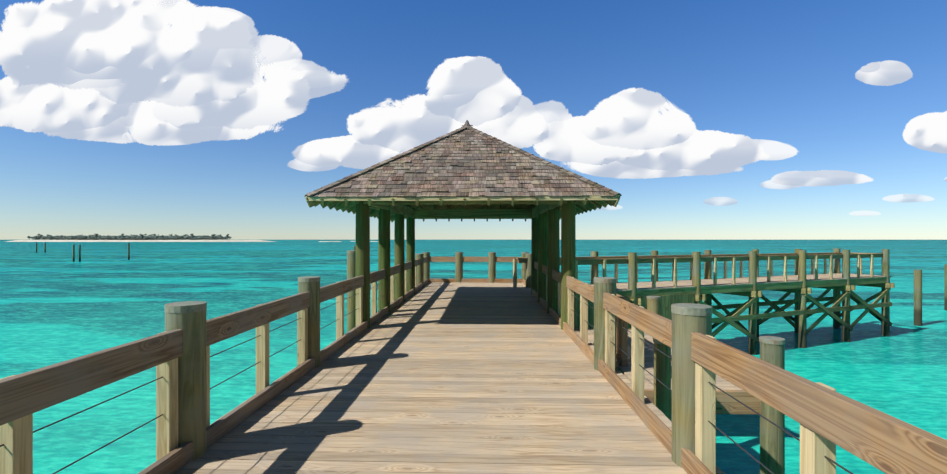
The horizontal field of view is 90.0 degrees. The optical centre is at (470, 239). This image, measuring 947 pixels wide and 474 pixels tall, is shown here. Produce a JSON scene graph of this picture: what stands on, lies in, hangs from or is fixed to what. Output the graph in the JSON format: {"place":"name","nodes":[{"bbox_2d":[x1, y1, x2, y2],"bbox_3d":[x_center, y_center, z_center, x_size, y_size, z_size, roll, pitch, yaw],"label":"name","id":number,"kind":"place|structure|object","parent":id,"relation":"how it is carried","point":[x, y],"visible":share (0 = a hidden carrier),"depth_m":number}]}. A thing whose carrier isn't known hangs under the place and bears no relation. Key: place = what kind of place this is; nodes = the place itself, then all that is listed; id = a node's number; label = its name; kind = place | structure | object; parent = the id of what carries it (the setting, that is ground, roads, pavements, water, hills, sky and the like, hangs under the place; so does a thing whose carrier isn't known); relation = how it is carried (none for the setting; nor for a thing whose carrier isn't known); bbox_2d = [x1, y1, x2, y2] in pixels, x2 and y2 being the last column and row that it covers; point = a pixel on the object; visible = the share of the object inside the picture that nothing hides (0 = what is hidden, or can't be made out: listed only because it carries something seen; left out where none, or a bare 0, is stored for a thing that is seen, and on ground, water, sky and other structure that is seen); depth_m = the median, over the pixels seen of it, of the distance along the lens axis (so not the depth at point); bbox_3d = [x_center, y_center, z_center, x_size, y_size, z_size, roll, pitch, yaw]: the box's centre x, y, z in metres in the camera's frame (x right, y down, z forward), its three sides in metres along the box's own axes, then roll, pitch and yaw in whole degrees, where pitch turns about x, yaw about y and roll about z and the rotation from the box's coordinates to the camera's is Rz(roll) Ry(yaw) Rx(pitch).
{"place":"outdoors","nodes":[
{"label":"outdoors","id":0,"kind":"place"},
{"bbox_2d":[0,76,131,132],"bbox_3d":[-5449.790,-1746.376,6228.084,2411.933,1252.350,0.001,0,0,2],"label":"cloud","id":1,"kind":"structure","parent":0,"point":[49,108],"depth_m":6229.17},
{"bbox_2d":[0,0,191,89],"bbox_3d":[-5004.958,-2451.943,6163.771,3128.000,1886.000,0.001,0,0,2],"label":"cloud","id":2,"kind":"structure","parent":0,"point":[77,44],"depth_m":6163.49},
{"bbox_2d":[5,240,274,241],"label":"sandy beach","id":3,"kind":"structure","parent":0,"point":[139,241],"depth_m":892.49},
{"bbox_2d":[27,233,231,239],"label":"island trees","id":4,"kind":"object","parent":3,"relation":"on","point":[133,237]},
{"bbox_2d":[55,0,256,106],"bbox_3d":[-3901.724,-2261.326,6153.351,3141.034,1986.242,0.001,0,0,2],"label":"cloud","id":5,"kind":"structure","parent":0,"point":[219,63],"depth_m":6140.00},
{"bbox_2d":[45,101,280,145],"bbox_3d":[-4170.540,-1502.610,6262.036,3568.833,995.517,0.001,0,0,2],"label":"cloud","id":6,"kind":"structure","parent":0,"point":[141,123],"depth_m":6264.42},
{"bbox_2d":[141,0,188,5],"bbox_3d":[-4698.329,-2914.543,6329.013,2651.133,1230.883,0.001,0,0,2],"label":"cloud","id":7,"kind":"structure","parent":0,"point":[151,2],"depth_m":6312.49},
{"bbox_2d":[161,0,268,80],"bbox_3d":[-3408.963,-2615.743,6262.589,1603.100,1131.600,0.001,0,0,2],"label":"cloud","id":8,"kind":"structure","parent":0,"point":[253,32],"depth_m":6246.24},
{"bbox_2d":[152,43,310,129],"bbox_3d":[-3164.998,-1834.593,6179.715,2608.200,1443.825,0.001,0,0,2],"label":"cloud","id":9,"kind":"structure","parent":0,"point":[279,95],"depth_m":6167.52},
{"bbox_2d":[254,35,301,66],"bbox_3d":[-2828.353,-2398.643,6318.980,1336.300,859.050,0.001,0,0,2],"label":"cloud","id":10,"kind":"structure","parent":0,"point":[270,49],"depth_m":6311.99},
{"bbox_2d":[258,58,347,98],"bbox_3d":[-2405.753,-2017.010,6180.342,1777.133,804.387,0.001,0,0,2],"label":"cloud","id":11,"kind":"structure","parent":0,"point":[323,81],"depth_m":6167.43},
{"bbox_2d":[288,158,336,171],"bbox_3d":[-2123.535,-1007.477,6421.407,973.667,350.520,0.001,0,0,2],"label":"cloud","id":12,"kind":"structure","parent":0,"point":[295,163],"depth_m":6425.04},
{"bbox_2d":[292,135,402,167],"bbox_3d":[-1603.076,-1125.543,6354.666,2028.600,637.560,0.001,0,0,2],"label":"cloud","id":13,"kind":"structure","parent":0,"point":[348,151],"depth_m":6358.75},
{"bbox_2d":[347,94,497,151],"bbox_3d":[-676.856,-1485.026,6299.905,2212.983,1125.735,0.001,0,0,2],"label":"cloud","id":14,"kind":"structure","parent":0,"point":[407,123],"depth_m":6307.62},
{"bbox_2d":[423,56,521,125],"bbox_3d":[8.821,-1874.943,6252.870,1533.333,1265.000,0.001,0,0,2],"label":"cloud","id":15,"kind":"structure","parent":0,"point":[477,91],"depth_m":6252.66},
{"bbox_2d":[0,240,946,473],"bbox_3d":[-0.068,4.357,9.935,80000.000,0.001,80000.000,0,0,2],"label":"sea water","id":16,"kind":"structure","parent":0,"point":[58,304],"depth_m":26.12},
{"bbox_2d":[165,253,711,467],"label":"pier piles","id":17,"kind":"object","parent":16,"relation":"in","point":[192,401],"visible":0.21,"depth_m":3.56},
{"bbox_2d":[139,282,723,473],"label":"pier deck planks","id":18,"kind":"object","parent":17,"relation":"on","point":[466,378],"visible":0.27,"depth_m":4.67},
{"bbox_2d":[0,266,835,473],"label":"pier rail posts","id":19,"kind":"object","parent":18,"relation":"on","point":[16,449],"visible":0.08,"depth_m":3.40},
{"bbox_2d":[0,257,428,473],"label":"pier rail boards","id":20,"kind":"object","parent":19,"relation":"attached to","point":[28,393],"visible":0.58,"depth_m":3.35},
{"bbox_2d":[0,265,853,473],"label":"railing cables","id":21,"kind":"object","parent":19,"relation":"attached to","point":[829,459],"visible":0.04,"depth_m":3.00},
{"bbox_2d":[429,257,946,473],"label":"pier rail boards","id":22,"kind":"object","parent":19,"relation":"attached to","point":[883,442],"visible":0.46,"depth_m":2.40},
{"bbox_2d":[164,250,711,315],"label":"post caps","id":23,"kind":"object","parent":17,"relation":"on","point":[691,309],"visible":0.98,"depth_m":3.56},
{"bbox_2d":[355,200,575,329],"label":"gazebo posts","id":24,"kind":"object","parent":16,"relation":"in","point":[545,239],"visible":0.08,"depth_m":10.62},
{"bbox_2d":[305,196,619,221],"bbox_3d":[-0.042,-1.533,11.685,5.386,1.960,7.286,0,0,2],"label":"gazebo frame","id":25,"kind":"object","parent":24,"relation":"on","point":[407,211],"visible":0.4,"depth_m":10.69},
{"bbox_2d":[306,195,619,218],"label":"roof fascia","id":26,"kind":"structure","parent":25,"relation":"attached to","point":[478,198],"depth_m":8.07},
{"bbox_2d":[397,132,593,208],"bbox_3d":[-0.042,-1.620,11.685,5.300,1.822,7.200,0,0,2],"label":"gazebo roof sheathing","id":27,"kind":"object","parent":25,"relation":"on","point":[493,206],"depth_m":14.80},
{"bbox_2d":[304,125,621,197],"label":"gazebo roof shingles","id":28,"kind":"object","parent":27,"relation":"on","point":[386,178],"visible":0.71,"depth_m":8.68},
{"bbox_2d":[36,243,946,473],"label":"mooring piles","id":29,"kind":"object","parent":16,"relation":"in","point":[772,447],"visible":0.46,"depth_m":5.05},
{"bbox_2d":[576,294,760,414],"bbox_3d":[2.609,1.333,7.003,1.420,1.153,3.640,0,0,2],"label":"platform frame","id":30,"kind":"object","parent":29,"relation":"attached to","point":[726,404],"visible":0.12,"depth_m":5.18},
{"bbox_2d":[579,330,741,389],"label":"side platform planks","id":31,"kind":"object","parent":30,"relation":"on","point":[722,383],"visible":0.08,"depth_m":6.14},
{"bbox_2d":[647,295,785,344],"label":"landing pile caps","id":32,"kind":"object","parent":29,"relation":"on","point":[773,340],"visible":0.77,"depth_m":5.08},
{"bbox_2d":[591,248,889,354],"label":"pier posts","id":33,"kind":"object","parent":16,"relation":"in","point":[800,272],"visible":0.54,"depth_m":19.04},
{"bbox_2d":[576,277,894,342],"bbox_3d":[10.069,2.805,18.812,18.373,2.216,2.500,0,0,-23],"label":"pier cross bracing","id":34,"kind":"object","parent":33,"relation":"attached to","point":[669,298],"visible":0.46,"depth_m":18.91},
{"bbox_2d":[512,273,892,293],"bbox_3d":[10.153,1.677,18.847,18.553,0.044,2.200,0,0,-23],"label":"pier deck","id":35,"kind":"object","parent":34,"relation":"on","point":[623,286],"visible":0.62,"depth_m":18.68},
{"bbox_2d":[513,255,872,287],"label":"branch rail posts","id":36,"kind":"object","parent":35,"relation":"on","point":[769,268],"visible":0.46,"depth_m":18.39},
{"bbox_2d":[516,252,882,264],"bbox_3d":[10.234,0.717,18.882,17.990,0.180,1.960,0,0,-23],"label":"handrail","id":37,"kind":"object","parent":36,"relation":"attached to","point":[591,260],"visible":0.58,"depth_m":17.86},
{"bbox_2d":[517,261,883,280],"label":"railing cables","id":38,"kind":"object","parent":36,"relation":"attached to","point":[702,268],"visible":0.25,"depth_m":18.16},
{"bbox_2d":[0,0,946,239],"label":"sky","id":39,"kind":"structure","parent":0,"point":[783,71]},
{"bbox_2d":[488,95,548,147],"bbox_3d":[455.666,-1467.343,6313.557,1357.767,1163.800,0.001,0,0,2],"label":"cloud","id":40,"kind":"structure","parent":0,"point":[523,124],"depth_m":6306.09},
{"bbox_2d":[534,100,571,122],"bbox_3d":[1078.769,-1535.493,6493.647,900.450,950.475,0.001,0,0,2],"label":"cloud","id":41,"kind":"structure","parent":0,"point":[551,111],"depth_m":6492.11},
{"bbox_2d":[533,116,639,164],"bbox_3d":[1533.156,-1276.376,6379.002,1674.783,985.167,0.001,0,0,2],"label":"cloud","id":42,"kind":"structure","parent":0,"point":[568,140],"depth_m":6383.14},
{"bbox_2d":[592,205,622,209],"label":"cloud","id":43,"kind":"structure","parent":0,"point":[608,207],"depth_m":6689.81},
{"bbox_2d":[579,88,695,149],"bbox_3d":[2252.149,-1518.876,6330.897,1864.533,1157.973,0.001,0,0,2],"label":"cloud","id":44,"kind":"structure","parent":0,"point":[637,118],"depth_m":6331.44},
{"bbox_2d":[562,161,742,178],"bbox_3d":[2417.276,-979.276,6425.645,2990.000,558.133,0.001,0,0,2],"label":"cloud","id":45,"kind":"structure","parent":0,"point":[616,169],"depth_m":6433.39},
{"bbox_2d":[616,130,769,170],"bbox_3d":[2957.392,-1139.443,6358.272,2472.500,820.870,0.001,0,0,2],"label":"cloud","id":46,"kind":"structure","parent":0,"point":[707,150],"depth_m":6352.78},
{"bbox_2d":[703,197,737,205],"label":"cloud","id":47,"kind":"structure","parent":0,"point":[721,201],"depth_m":6566.94},
{"bbox_2d":[744,139,797,165],"bbox_3d":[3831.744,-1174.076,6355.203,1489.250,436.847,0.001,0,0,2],"label":"cloud","id":48,"kind":"structure","parent":0,"point":[775,150],"depth_m":6346.47},
{"bbox_2d":[760,180,800,188],"bbox_3d":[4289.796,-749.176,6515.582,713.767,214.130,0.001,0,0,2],"label":"cloud","id":49,"kind":"structure","parent":0,"point":[769,184],"depth_m":6518.86},
{"bbox_2d":[771,170,872,186],"bbox_3d":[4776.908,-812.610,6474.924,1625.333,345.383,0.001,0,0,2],"label":"cloud","id":50,"kind":"structure","parent":0,"point":[818,178],"depth_m":6474.99},
{"bbox_2d":[849,211,880,215],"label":"cloud","id":51,"kind":"structure","parent":0,"point":[864,213],"depth_m":6601.91},
{"bbox_2d":[855,60,912,85],"bbox_3d":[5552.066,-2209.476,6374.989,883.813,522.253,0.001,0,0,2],"label":"cloud","id":52,"kind":"structure","parent":0,"point":[887,73],"depth_m":6374.24},
{"bbox_2d":[883,194,933,202],"bbox_3d":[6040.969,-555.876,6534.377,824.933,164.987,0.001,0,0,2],"label":"cloud","id":53,"kind":"structure","parent":0,"point":[902,198],"depth_m":6534.63},
{"bbox_2d":[902,111,946,152],"bbox_3d":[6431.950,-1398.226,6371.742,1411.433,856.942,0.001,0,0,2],"label":"cloud","id":54,"kind":"structure","parent":0,"point":[927,131],"depth_m":6380.05}
]}

